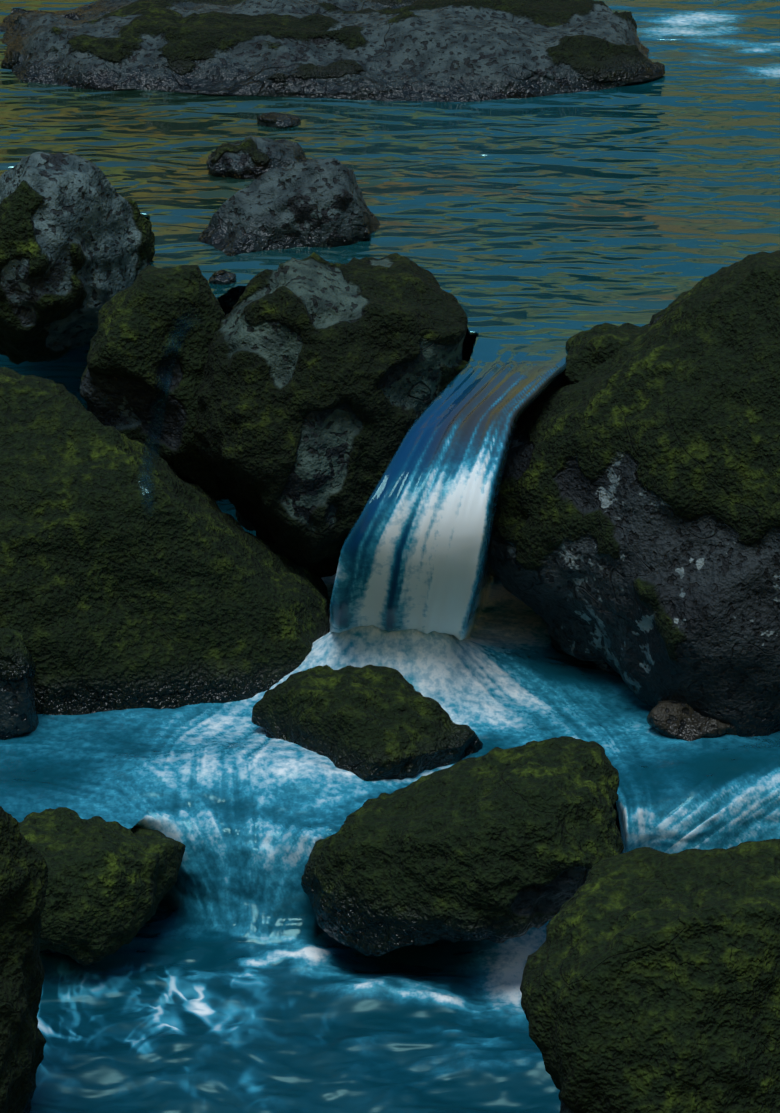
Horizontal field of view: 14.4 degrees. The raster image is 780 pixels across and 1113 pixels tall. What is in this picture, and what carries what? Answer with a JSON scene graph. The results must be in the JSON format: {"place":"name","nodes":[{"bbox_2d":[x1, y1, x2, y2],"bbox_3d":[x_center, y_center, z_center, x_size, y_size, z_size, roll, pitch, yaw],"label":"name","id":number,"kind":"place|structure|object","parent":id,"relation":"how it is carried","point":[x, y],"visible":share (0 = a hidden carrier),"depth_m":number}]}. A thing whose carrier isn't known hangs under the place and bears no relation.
{"place":"outdoors","nodes":[
{"label":"outdoors","id":0,"kind":"place"},
{"bbox_2d":[140,311,195,499],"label":"trickle water","id":1,"kind":"structure","parent":0,"point":[162,411],"depth_m":5.57},
{"bbox_2d":[0,0,779,1112],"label":"stream water","id":2,"kind":"structure","parent":0,"point":[532,236],"depth_m":5.35},
{"bbox_2d":[0,628,38,739],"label":"rock","id":3,"kind":"object","parent":2,"relation":"in","point":[18,714],"visible":0.83,"depth_m":5.28},
{"bbox_2d":[0,806,47,1112],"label":"boulder","id":4,"kind":"object","parent":2,"relation":"in","point":[23,875],"visible":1,"depth_m":4.44},
{"bbox_2d":[0,152,154,364],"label":"boulder","id":5,"kind":"object","parent":2,"relation":"in","point":[77,244],"visible":0.92,"depth_m":5.84},
{"bbox_2d":[18,807,185,965],"bbox_3d":[-0.527,0.505,5.003,0.405,0.168,0.362,-16,29,-30],"label":"boulder","id":6,"kind":"object","parent":2,"relation":"in","point":[110,885],"visible":0.79,"depth_m":4.89},
{"bbox_2d":[80,265,226,500],"bbox_3d":[-0.398,-0.315,5.694,0.334,0.463,0.276,1,25,2],"label":"boulder","id":7,"kind":"object","parent":2,"relation":"in","point":[135,336],"visible":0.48,"depth_m":5.59},
{"bbox_2d":[0,367,329,714],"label":"boulder","id":8,"kind":"object","parent":2,"relation":"in","point":[119,590],"visible":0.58,"depth_m":5.43},
{"bbox_2d":[209,270,235,288],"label":"rock","id":9,"kind":"object","parent":2,"relation":"in","point":[221,277],"visible":0.81,"depth_m":5.92},
{"bbox_2d":[235,511,254,530],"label":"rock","id":10,"kind":"object","parent":2,"relation":"in","point":[244,523],"visible":0.31,"depth_m":5.94},
{"bbox_2d":[206,136,306,178],"bbox_3d":[-0.270,-0.831,6.583,0.234,0.137,0.202,1,25,2],"label":"boulder","id":11,"kind":"object","parent":2,"relation":"in","point":[249,157],"visible":0.44,"depth_m":6.52},
{"bbox_2d":[257,112,300,127],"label":"rock","id":12,"kind":"object","parent":2,"relation":"in","point":[275,120],"visible":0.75,"depth_m":6.84},
{"bbox_2d":[197,158,379,314],"bbox_3d":[-0.214,-0.623,6.189,0.337,0.341,0.406,16,30,31],"label":"boulder","id":13,"kind":"object","parent":2,"relation":"in","point":[317,202],"visible":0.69,"depth_m":6.11},
{"bbox_2d":[193,252,467,577],"bbox_3d":[-0.116,-0.253,5.678,0.517,0.587,0.411,-7,26,-15],"label":"boulder","id":14,"kind":"object","parent":2,"relation":"in","point":[323,384],"visible":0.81,"depth_m":5.52},
{"bbox_2d":[0,0,664,101],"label":"boulder","id":15,"kind":"object","parent":2,"relation":"in","point":[434,50],"visible":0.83,"depth_m":7.16},
{"bbox_2d":[251,665,482,780],"bbox_3d":[-0.036,0.293,5.296,0.265,0.189,0.330,-22,33,-39],"label":"boulder","id":16,"kind":"object","parent":2,"relation":"in","point":[370,723],"visible":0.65,"depth_m":5.22},
{"bbox_2d":[301,736,623,955],"bbox_3d":[0.114,0.462,4.960,0.515,0.307,0.389,1,25,2],"label":"boulder","id":17,"kind":"object","parent":2,"relation":"on","point":[496,845],"visible":0.96,"depth_m":4.84},
{"bbox_2d":[562,323,649,383],"bbox_3d":[0.428,-0.333,5.567,0.238,0.162,0.194,1,25,2],"label":"boulder","id":18,"kind":"object","parent":2,"relation":"in","point":[588,351],"visible":0.25,"depth_m":5.52},
{"bbox_2d":[487,250,779,736],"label":"boulder","id":19,"kind":"object","parent":2,"relation":"in","point":[634,544],"visible":0.98,"depth_m":5.30},
{"bbox_2d":[520,839,779,1112],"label":"boulder","id":20,"kind":"object","parent":2,"relation":"in","point":[650,982],"visible":1,"depth_m":4.07},
{"bbox_2d":[647,700,736,740],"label":"boulder","id":21,"kind":"object","parent":2,"relation":"in","point":[680,720],"visible":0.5,"depth_m":5.30}
]}

